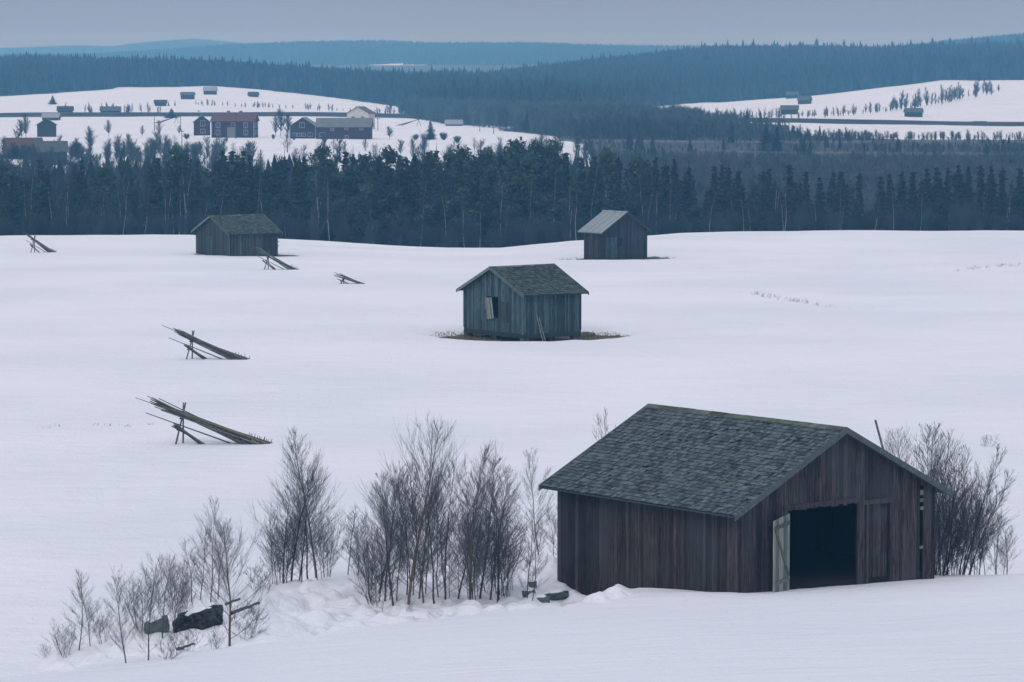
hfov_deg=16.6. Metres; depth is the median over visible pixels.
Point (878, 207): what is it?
bare birch
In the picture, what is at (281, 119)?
bare tree
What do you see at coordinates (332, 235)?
spruce tree
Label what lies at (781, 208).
bare birch
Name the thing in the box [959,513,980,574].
bare sapling
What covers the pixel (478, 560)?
bare sapling
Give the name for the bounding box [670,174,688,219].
spruce tree
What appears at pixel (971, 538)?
bare sapling
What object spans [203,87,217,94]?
hay barn
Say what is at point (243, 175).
spruce tree
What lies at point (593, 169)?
spruce tree
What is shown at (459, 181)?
spruce tree
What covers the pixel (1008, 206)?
bare birch
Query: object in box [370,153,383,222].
spruce tree
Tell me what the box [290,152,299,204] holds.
spruce tree
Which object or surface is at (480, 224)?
bare birch
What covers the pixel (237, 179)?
spruce tree
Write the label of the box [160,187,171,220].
bare birch
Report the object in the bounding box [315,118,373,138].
long barn
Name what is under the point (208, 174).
pine tree
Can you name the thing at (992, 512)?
bare sapling
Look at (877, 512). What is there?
door leaf
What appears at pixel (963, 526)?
bare sapling
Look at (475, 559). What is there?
bare sapling
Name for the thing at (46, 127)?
dark shed
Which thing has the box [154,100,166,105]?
hay barn
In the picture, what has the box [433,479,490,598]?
bare birch
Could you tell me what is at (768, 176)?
spruce tree
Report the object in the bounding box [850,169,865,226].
spruce tree
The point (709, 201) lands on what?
spruce tree
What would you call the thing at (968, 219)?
undergrowth
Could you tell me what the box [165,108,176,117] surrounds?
spruce tree
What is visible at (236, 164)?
spruce tree
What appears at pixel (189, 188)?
bare birch
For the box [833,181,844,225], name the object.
bare birch
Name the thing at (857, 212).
bare tree
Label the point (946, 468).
bare sapling
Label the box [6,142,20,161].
bare tree
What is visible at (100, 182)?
pine tree
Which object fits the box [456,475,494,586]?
bare sapling
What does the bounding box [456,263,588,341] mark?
hay barn
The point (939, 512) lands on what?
bare sapling
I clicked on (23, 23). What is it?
sky
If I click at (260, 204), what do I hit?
bare birch
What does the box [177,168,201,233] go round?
spruce tree
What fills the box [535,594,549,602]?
rock
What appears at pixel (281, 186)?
spruce tree
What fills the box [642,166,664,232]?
spruce tree
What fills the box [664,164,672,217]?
spruce tree
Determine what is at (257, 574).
bare bush
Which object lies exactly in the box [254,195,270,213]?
bare tree
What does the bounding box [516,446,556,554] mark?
bare birch
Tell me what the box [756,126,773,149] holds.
spruce tree
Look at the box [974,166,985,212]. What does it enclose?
spruce tree
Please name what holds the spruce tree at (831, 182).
on the snow ground at (888, 330)
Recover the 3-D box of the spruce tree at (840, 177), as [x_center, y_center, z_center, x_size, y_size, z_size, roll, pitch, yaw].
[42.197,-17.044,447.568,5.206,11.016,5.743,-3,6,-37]
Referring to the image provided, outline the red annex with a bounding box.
[192,115,209,135]
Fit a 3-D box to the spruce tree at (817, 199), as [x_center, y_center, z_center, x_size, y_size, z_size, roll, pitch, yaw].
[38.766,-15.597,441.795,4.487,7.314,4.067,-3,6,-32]
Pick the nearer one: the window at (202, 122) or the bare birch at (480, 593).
the bare birch at (480, 593)
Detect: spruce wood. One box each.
[0,38,252,54]
[0,39,881,64]
[0,51,559,109]
[3,152,606,214]
[429,35,1023,105]
[522,108,1018,190]
[895,32,1023,46]
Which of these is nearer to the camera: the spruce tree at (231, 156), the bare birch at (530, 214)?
the bare birch at (530, 214)
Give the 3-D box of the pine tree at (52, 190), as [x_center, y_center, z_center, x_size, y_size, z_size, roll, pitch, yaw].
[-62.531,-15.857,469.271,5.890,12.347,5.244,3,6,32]
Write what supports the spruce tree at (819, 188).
on the snow ground at (888, 330)
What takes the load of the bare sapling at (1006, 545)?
on the snow ground at (888, 330)
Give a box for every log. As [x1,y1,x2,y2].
[175,643,194,650]
[224,598,240,605]
[231,602,257,614]
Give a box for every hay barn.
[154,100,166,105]
[180,92,195,98]
[191,214,282,255]
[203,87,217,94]
[247,92,258,96]
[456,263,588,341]
[577,210,653,259]
[780,105,798,113]
[785,91,798,98]
[797,96,811,103]
[903,108,923,116]
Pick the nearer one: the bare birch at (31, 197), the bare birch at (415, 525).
the bare birch at (415, 525)
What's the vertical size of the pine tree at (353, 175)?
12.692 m
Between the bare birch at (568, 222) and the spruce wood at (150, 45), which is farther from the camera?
the spruce wood at (150, 45)
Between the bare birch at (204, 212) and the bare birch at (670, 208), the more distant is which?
the bare birch at (670, 208)
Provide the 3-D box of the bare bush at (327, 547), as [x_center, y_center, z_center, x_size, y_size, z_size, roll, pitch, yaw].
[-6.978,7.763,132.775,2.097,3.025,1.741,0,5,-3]
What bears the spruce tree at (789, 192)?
on the snow ground at (888, 330)
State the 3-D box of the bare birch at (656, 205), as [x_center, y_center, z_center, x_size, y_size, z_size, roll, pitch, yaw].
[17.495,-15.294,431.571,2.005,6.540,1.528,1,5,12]
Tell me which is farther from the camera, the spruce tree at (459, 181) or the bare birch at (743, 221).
the spruce tree at (459, 181)
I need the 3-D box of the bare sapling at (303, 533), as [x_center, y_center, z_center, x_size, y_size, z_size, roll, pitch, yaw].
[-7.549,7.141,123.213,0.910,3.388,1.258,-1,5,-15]
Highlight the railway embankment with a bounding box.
[0,112,1023,125]
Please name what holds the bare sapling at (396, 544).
on the snow ground at (888, 330)
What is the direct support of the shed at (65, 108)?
on the snow ground at (888, 330)
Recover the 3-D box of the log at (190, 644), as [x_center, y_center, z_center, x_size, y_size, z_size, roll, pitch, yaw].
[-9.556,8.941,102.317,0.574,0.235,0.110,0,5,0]
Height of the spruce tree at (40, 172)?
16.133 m
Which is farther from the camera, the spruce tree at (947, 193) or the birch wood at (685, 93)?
the birch wood at (685, 93)
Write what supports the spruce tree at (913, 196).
on the snow ground at (888, 330)
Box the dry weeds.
[751,291,831,306]
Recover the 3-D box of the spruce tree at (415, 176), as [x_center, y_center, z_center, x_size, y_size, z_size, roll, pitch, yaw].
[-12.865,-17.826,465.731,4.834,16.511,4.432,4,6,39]
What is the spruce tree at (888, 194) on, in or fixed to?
on the snow ground at (888, 330)
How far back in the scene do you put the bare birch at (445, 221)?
428.36 m
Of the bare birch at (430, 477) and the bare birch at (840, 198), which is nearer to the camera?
the bare birch at (430, 477)
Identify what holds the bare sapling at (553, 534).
on the snow ground at (888, 330)
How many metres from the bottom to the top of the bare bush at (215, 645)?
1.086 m
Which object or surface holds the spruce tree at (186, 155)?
on the snow ground at (888, 330)
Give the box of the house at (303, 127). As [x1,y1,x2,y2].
[288,117,315,137]
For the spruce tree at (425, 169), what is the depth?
455.66 m
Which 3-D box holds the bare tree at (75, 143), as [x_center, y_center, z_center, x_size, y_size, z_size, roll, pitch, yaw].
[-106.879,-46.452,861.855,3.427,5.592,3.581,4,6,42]
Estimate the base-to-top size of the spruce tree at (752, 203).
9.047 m
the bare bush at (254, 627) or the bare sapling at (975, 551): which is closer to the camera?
the bare bush at (254, 627)
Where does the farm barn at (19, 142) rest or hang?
on the snow ground at (888, 330)
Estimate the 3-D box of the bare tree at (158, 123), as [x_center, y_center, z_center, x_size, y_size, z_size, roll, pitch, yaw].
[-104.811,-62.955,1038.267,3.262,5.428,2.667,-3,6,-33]
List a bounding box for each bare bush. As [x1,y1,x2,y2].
[36,644,50,657]
[43,619,78,657]
[84,606,120,643]
[110,565,163,632]
[154,629,183,659]
[155,561,197,617]
[175,624,214,651]
[206,620,226,648]
[231,598,268,639]
[245,555,279,588]
[258,513,303,584]
[311,511,348,577]
[337,518,393,604]
[347,561,405,609]
[439,132,447,139]
[475,516,509,592]
[476,507,531,597]
[913,459,977,574]
[935,483,981,574]
[935,501,972,575]
[980,434,998,445]
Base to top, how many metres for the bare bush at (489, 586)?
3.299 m
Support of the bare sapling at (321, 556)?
on the snow ground at (888, 330)
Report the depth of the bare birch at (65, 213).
426.54 m
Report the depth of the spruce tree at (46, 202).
450.65 m
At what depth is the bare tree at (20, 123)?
1007.89 m
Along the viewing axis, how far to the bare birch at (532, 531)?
118.17 m
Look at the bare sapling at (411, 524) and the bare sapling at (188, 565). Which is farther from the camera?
the bare sapling at (411, 524)
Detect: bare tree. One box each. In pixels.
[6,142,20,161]
[12,146,20,162]
[15,119,26,136]
[18,113,29,133]
[64,182,77,228]
[68,142,75,157]
[71,142,84,161]
[85,130,97,144]
[102,121,111,132]
[116,141,131,158]
[150,143,159,155]
[156,120,163,132]
[200,197,215,214]
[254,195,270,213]
[270,115,280,135]
[275,108,286,135]
[280,114,292,137]
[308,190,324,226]
[385,126,391,138]
[551,195,560,225]
[576,198,589,227]
[770,195,782,222]
[852,197,863,227]
[918,192,931,213]
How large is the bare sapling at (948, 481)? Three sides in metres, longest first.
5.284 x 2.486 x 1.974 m
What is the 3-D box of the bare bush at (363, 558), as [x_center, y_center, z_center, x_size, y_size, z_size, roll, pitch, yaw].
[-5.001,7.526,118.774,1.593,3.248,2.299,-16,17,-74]
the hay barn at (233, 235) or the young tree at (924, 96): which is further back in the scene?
the young tree at (924, 96)
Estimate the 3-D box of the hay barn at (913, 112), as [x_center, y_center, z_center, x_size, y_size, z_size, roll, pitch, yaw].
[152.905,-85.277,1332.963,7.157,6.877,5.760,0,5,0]
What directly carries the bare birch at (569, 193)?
on the snow ground at (888, 330)
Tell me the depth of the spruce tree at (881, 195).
467.04 m
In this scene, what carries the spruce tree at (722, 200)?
on the snow ground at (888, 330)
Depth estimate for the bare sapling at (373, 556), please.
121.52 m
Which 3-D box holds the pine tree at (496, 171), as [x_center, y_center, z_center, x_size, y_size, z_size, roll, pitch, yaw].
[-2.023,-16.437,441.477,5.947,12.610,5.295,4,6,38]
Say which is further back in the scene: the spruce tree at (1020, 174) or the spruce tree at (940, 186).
the spruce tree at (1020, 174)
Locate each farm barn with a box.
[2,137,42,158]
[33,141,68,164]
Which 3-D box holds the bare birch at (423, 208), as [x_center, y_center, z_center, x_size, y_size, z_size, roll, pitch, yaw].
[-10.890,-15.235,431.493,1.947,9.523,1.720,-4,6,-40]
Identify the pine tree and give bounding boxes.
[0,161,18,220]
[0,169,33,226]
[0,172,17,225]
[3,176,45,217]
[30,181,63,214]
[86,162,125,224]
[89,176,125,215]
[157,155,182,196]
[158,145,196,218]
[199,155,239,208]
[303,142,349,218]
[307,163,345,221]
[324,196,357,241]
[332,163,369,234]
[344,148,378,222]
[352,181,385,243]
[368,145,406,191]
[412,204,439,246]
[418,150,443,197]
[425,148,476,218]
[439,144,481,203]
[444,186,479,246]
[468,146,508,233]
[474,161,517,237]
[484,158,529,226]
[494,136,540,205]
[504,145,536,215]
[526,139,559,214]
[527,195,557,242]
[529,138,582,219]
[547,197,576,227]
[570,168,606,210]
[585,146,623,209]
[621,153,660,218]
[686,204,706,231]
[744,181,781,227]
[813,182,862,214]
[822,180,856,221]
[885,182,915,208]
[933,169,980,199]
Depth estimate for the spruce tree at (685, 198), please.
456.54 m
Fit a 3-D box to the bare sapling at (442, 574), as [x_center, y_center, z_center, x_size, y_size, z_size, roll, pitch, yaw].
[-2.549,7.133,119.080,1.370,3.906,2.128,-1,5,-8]
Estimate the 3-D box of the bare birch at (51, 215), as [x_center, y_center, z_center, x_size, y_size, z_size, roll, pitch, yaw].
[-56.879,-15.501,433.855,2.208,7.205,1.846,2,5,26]
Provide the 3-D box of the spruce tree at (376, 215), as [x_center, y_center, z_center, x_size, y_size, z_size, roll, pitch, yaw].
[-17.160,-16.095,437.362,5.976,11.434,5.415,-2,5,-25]
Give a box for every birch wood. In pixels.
[0,129,606,191]
[7,66,540,107]
[21,163,606,221]
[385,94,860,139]
[428,62,1003,107]
[569,128,1023,215]
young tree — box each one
[898,91,905,108]
[903,93,908,107]
[912,89,921,106]
[923,87,929,105]
[939,85,945,103]
[954,82,963,98]
[974,78,980,94]
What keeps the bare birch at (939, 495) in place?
on the snow ground at (888, 330)
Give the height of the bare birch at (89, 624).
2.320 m
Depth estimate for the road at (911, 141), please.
977.95 m
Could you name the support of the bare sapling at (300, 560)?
on the snow ground at (888, 330)
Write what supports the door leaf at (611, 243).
in the hay barn at (614, 235)
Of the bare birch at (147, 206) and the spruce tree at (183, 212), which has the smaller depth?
the bare birch at (147, 206)
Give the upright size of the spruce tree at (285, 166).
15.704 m
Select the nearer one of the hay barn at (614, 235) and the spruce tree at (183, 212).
the hay barn at (614, 235)
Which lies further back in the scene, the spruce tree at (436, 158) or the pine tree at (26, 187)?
the spruce tree at (436, 158)
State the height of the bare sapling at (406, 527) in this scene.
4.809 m
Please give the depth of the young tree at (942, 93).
1469.86 m
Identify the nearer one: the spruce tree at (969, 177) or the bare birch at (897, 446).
the bare birch at (897, 446)
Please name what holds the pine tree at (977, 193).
on the snow ground at (888, 330)
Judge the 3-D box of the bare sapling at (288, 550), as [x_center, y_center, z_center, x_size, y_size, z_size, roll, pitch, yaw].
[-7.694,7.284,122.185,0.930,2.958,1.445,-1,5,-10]
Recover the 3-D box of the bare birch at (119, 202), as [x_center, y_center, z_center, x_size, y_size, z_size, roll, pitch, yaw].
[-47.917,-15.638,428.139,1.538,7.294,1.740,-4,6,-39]
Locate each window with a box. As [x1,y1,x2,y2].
[200,120,204,125]
[299,122,304,127]
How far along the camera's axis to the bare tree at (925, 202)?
440.71 m
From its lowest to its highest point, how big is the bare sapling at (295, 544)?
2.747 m
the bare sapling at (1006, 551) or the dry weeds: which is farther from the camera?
the dry weeds
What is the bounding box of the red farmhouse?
[210,111,259,137]
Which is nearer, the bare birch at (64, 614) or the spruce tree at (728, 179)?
the bare birch at (64, 614)
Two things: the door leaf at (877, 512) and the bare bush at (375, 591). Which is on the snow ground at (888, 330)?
the bare bush at (375, 591)
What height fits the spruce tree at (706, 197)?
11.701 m
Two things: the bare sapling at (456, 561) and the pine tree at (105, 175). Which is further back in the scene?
the pine tree at (105, 175)
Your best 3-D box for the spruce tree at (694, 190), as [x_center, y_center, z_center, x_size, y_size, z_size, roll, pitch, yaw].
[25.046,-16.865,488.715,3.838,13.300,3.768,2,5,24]
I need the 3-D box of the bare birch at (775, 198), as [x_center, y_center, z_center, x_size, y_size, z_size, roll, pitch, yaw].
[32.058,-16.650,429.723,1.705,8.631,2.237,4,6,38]
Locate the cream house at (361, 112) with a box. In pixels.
[345,106,374,128]
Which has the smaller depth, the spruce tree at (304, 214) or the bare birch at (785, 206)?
the bare birch at (785, 206)
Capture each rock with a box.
[144,615,169,634]
[172,605,222,632]
[522,588,535,596]
[528,579,536,587]
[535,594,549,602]
[544,589,568,599]
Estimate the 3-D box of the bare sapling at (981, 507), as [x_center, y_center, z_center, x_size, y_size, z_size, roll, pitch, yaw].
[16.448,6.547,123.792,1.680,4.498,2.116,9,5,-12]
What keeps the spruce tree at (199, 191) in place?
on the snow ground at (888, 330)
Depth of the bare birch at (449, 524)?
118.81 m
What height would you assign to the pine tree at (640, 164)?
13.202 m
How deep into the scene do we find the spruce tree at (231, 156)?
473.90 m
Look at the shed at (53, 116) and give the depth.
1254.24 m
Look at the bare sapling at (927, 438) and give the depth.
124.80 m
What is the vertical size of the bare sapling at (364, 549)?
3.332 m
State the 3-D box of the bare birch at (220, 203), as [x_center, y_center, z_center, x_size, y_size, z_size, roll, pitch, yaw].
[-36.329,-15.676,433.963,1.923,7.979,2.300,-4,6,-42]
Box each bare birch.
[20,188,34,220]
[23,172,37,234]
[46,187,59,224]
[58,172,73,218]
[60,197,71,232]
[61,568,106,650]
[73,580,100,645]
[96,193,106,219]
[99,193,109,220]
[100,574,140,662]
[113,185,127,217]
[118,174,130,233]
[119,182,132,212]
[126,551,187,659]
[139,188,150,234]
[144,554,189,635]
[158,178,174,219]
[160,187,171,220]
[160,559,193,631]
[167,196,176,233]
[172,178,184,234]
[178,513,287,645]
[179,162,193,234]
[181,157,197,212]
[188,495,226,601]
[195,190,211,217]
[203,518,235,598]
[212,183,226,214]
[246,462,344,580]
[253,169,265,213]
[256,184,266,214]
[257,187,267,213]
[261,483,311,582]
[262,441,331,578]
[276,477,329,580]
[280,425,349,577]
[312,166,326,237]
[314,174,325,221]
[322,177,335,240]
[341,460,416,592]
[343,478,420,600]
[353,410,466,604]
[356,470,424,605]
[366,206,380,230]
[381,460,464,603]
[383,458,462,602]
[384,470,450,598]
[410,440,529,599]
[415,181,427,246]
[415,459,477,599]
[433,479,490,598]
[438,191,453,232]
[448,466,531,599]
[449,456,522,598]
[454,200,468,247]
[458,198,469,246]
[463,482,526,600]
[475,207,485,247]
[491,184,505,235]
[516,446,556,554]
[519,521,554,600]
[524,178,536,222]
[546,167,558,222]
[564,180,577,215]
[564,196,575,240]
[570,193,581,240]
[583,165,598,218]
[636,178,646,222]
[642,187,653,220]
[649,191,659,223]
[653,191,666,222]
[664,183,674,216]
[706,191,716,229]
[736,197,750,230]
[744,203,752,228]
[764,172,780,215]
[773,177,783,216]
[776,188,788,230]
[778,188,791,230]
[811,197,819,228]
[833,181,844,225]
[837,200,845,229]
[868,197,880,229]
[880,422,949,474]
[889,190,901,229]
[902,422,967,554]
[918,198,924,230]
[926,447,973,574]
[951,498,993,574]
[981,502,1005,574]
[1001,185,1014,219]
[1005,174,1016,220]
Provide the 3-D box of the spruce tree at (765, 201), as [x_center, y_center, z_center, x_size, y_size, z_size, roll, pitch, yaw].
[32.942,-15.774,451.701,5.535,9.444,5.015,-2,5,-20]
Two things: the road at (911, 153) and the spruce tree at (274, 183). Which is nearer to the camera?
the spruce tree at (274, 183)
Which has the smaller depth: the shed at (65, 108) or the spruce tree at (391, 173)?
the spruce tree at (391, 173)
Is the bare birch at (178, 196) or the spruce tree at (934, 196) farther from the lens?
the spruce tree at (934, 196)
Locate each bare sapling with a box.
[172,538,203,601]
[186,527,218,599]
[260,528,278,583]
[262,516,291,581]
[273,515,297,574]
[280,510,303,582]
[285,514,302,575]
[286,503,310,573]
[295,497,337,579]
[295,531,309,581]
[308,530,332,578]
[339,505,369,574]
[341,512,370,573]
[352,511,381,592]
[360,538,379,589]
[361,524,385,593]
[374,469,422,594]
[377,516,398,584]
[378,488,421,599]
[378,504,416,599]
[388,467,441,594]
[388,473,420,583]
[404,480,444,593]
[413,488,453,596]
[416,511,431,592]
[418,498,454,589]
[435,508,463,597]
[443,493,494,599]
[448,521,464,591]
[450,495,491,586]
[455,525,474,597]
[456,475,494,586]
[457,519,478,599]
[458,520,490,599]
[461,469,492,592]
[468,522,486,595]
[477,481,505,593]
[483,494,517,602]
[489,535,513,591]
[514,509,548,597]
[540,505,556,555]
[544,505,556,554]
[592,406,615,439]
[900,423,946,574]
[914,429,976,570]
[931,446,981,574]
[931,473,955,574]
[935,444,980,574]
[935,452,975,574]
[935,470,979,571]
[935,474,973,574]
[941,482,981,574]
[941,483,968,574]
[945,474,1001,574]
[950,494,974,574]
[951,504,985,574]
[959,468,1018,574]
[959,486,1006,574]
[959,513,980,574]
[962,444,1013,573]
[964,466,1004,574]
[965,507,992,569]
[965,528,990,569]
[967,497,995,574]
[967,511,992,567]
[971,520,993,572]
[981,513,1009,574]
[990,518,1023,572]
[997,526,1014,573]
[1000,541,1009,572]
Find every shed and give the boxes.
[36,118,56,136]
[41,113,61,119]
[56,106,73,111]
[99,106,120,111]
[444,120,462,125]
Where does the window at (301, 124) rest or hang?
in the house at (303, 127)
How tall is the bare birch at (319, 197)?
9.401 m
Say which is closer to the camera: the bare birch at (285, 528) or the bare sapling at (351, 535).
the bare birch at (285, 528)
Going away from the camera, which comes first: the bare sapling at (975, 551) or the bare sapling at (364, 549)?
the bare sapling at (364, 549)
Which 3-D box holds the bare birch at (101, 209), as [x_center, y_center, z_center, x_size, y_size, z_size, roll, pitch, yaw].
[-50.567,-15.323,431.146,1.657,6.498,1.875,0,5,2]
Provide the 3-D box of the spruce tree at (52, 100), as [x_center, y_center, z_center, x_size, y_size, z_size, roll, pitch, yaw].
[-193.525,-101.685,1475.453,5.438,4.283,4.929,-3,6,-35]
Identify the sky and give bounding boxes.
[0,0,1023,47]
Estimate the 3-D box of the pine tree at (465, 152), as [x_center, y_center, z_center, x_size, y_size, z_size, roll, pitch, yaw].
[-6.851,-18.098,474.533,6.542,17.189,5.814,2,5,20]
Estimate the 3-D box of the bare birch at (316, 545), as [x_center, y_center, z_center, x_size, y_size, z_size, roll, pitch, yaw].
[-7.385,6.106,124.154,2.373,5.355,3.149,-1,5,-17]
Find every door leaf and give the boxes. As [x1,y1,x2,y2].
[206,236,212,254]
[477,297,485,320]
[498,301,508,322]
[606,237,616,258]
[773,513,789,592]
[869,503,886,577]
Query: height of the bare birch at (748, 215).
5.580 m
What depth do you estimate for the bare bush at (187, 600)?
111.68 m
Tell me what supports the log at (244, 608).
on the snow ground at (888, 330)
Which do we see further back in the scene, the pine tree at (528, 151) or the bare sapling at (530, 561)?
the pine tree at (528, 151)
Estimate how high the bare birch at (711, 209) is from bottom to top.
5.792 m
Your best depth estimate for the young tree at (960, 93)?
1532.20 m
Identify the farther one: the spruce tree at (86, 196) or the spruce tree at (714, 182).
the spruce tree at (714, 182)
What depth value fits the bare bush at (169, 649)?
99.33 m
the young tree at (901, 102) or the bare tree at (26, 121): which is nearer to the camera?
the bare tree at (26, 121)
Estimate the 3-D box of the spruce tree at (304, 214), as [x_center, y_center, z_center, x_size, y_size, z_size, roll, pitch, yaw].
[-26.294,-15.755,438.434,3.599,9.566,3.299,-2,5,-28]
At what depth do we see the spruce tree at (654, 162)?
465.11 m
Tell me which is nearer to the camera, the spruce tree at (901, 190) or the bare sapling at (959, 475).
the bare sapling at (959, 475)
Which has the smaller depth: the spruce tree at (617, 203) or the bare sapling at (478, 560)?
the bare sapling at (478, 560)
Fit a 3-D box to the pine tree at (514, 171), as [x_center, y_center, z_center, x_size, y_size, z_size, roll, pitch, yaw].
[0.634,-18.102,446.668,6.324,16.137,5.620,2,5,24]
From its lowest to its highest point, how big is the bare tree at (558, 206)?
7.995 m
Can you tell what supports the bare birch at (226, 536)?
on the snow ground at (888, 330)
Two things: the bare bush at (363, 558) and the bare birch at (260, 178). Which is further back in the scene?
the bare birch at (260, 178)
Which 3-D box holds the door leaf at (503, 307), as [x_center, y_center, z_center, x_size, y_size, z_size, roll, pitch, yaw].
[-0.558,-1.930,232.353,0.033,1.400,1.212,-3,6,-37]
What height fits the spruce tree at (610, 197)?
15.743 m
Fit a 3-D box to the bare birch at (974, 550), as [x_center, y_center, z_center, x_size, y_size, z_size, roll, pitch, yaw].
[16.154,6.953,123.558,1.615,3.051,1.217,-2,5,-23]
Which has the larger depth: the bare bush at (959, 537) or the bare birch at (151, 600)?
the bare bush at (959, 537)
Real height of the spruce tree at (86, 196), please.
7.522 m
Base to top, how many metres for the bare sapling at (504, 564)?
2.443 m
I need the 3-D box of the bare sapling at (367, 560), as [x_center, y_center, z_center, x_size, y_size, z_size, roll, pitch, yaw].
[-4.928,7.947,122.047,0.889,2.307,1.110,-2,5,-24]
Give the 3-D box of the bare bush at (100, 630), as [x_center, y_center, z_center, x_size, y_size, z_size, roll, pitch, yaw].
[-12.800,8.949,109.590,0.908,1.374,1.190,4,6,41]
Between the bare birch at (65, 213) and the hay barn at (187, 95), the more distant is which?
the hay barn at (187, 95)
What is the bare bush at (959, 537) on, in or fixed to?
on the snow ground at (888, 330)
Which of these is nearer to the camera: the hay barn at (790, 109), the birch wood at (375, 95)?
the hay barn at (790, 109)
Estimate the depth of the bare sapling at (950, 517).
124.67 m
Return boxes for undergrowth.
[0,192,1023,247]
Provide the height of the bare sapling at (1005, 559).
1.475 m
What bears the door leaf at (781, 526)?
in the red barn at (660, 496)
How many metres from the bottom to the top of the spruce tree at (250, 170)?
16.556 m
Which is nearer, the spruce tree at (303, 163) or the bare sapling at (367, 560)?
the bare sapling at (367, 560)
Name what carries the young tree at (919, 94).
on the snow ground at (888, 330)
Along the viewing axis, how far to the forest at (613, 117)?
1102.39 m
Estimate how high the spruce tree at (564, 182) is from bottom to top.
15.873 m
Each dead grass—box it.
[431,330,629,341]
[559,256,675,259]
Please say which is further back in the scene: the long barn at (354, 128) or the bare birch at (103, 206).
the long barn at (354, 128)
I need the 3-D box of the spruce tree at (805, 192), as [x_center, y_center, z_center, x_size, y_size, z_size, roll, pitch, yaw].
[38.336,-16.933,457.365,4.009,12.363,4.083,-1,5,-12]
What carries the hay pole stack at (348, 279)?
on the snow ground at (888, 330)
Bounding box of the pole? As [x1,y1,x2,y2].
[874,420,883,448]
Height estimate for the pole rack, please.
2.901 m
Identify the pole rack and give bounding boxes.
[395,118,420,125]
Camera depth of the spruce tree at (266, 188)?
453.71 m
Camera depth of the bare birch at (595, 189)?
444.44 m
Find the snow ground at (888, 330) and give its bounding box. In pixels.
[0,62,1023,681]
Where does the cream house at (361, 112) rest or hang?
on the snow ground at (888, 330)
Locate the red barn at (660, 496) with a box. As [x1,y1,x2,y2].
[538,403,952,595]
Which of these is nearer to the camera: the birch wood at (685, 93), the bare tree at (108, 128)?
the bare tree at (108, 128)
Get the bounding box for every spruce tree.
[4,175,20,231]
[15,189,27,234]
[33,159,44,219]
[39,170,59,234]
[41,185,55,232]
[49,95,56,103]
[70,153,90,208]
[72,185,81,234]
[79,190,92,234]
[139,173,158,234]
[154,158,167,215]
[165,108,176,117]
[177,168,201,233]
[177,179,192,234]
[184,154,190,176]
[192,161,204,213]
[212,150,226,214]
[214,155,235,214]
[228,151,235,192]
[231,155,239,188]
[234,151,256,214]
[234,157,239,197]
[246,154,253,197]
[252,169,262,210]
[255,167,263,202]
[260,165,271,217]
[267,156,292,238]
[269,154,278,204]
[282,148,290,215]
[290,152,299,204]
[297,181,309,237]
[300,156,312,225]
[315,187,331,240]
[326,155,340,240]
[340,144,349,221]
[346,154,357,232]
[361,170,392,243]
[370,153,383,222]
[389,167,393,189]
[394,166,408,245]
[396,155,415,227]
[403,157,418,228]
[410,146,421,217]
[417,149,438,216]
[417,164,434,225]
[425,120,436,139]
[433,142,443,224]
[446,161,471,247]
[466,150,489,240]
[477,186,494,247]
[551,152,579,228]
[573,154,588,223]
[583,162,601,222]
[586,160,597,218]
[587,148,603,217]
[604,165,615,209]
[609,148,625,210]
[624,163,637,215]
[640,154,647,209]
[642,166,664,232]
[650,151,659,200]
[651,168,665,220]
[659,160,671,214]
[662,165,671,205]
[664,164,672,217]
[669,154,680,206]
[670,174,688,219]
[671,184,685,229]
[680,176,692,218]
[681,167,701,226]
[691,173,699,225]
[700,186,709,212]
[703,204,709,227]
[706,190,715,220]
[709,160,718,216]
[713,161,730,218]
[716,159,735,211]
[726,164,752,230]
[741,179,763,229]
[746,166,768,227]
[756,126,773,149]
[757,184,772,229]
[761,202,771,230]
[765,169,772,207]
[769,127,785,150]
[778,160,799,230]
[800,172,813,216]
[810,193,824,230]
[813,177,826,215]
[825,172,836,218]
[828,172,854,229]
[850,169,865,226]
[874,177,887,227]
[880,174,895,229]
[893,171,908,216]
[906,172,918,210]
[907,183,917,214]
[915,181,924,218]
[917,162,932,212]
[928,167,941,212]
[932,175,944,213]
[934,188,949,228]
[943,168,953,196]
[944,180,952,229]
[949,165,965,209]
[959,161,974,202]
[961,181,973,229]
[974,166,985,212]
[981,163,1005,229]
[996,163,1007,222]
[999,185,1023,230]
[1008,168,1023,211]
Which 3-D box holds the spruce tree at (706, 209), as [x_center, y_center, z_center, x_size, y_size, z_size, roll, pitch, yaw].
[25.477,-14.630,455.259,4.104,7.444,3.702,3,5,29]
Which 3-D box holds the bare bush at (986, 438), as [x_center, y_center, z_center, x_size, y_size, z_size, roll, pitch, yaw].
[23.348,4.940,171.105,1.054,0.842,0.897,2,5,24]
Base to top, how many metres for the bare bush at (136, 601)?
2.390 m
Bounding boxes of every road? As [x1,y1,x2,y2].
[561,139,1023,142]
[700,150,1023,154]
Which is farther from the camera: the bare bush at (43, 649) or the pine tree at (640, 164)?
the pine tree at (640, 164)
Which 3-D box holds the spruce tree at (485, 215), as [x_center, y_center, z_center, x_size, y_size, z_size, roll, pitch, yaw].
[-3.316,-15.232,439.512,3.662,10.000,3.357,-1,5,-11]
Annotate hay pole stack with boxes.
[24,232,56,252]
[135,396,271,444]
[162,325,249,359]
[252,246,298,269]
[334,272,363,283]
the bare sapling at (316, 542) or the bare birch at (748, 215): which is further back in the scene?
the bare birch at (748, 215)
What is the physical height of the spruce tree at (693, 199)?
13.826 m
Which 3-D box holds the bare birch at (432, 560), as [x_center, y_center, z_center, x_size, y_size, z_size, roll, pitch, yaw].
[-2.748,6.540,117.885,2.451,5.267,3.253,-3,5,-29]
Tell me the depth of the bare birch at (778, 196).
438.24 m

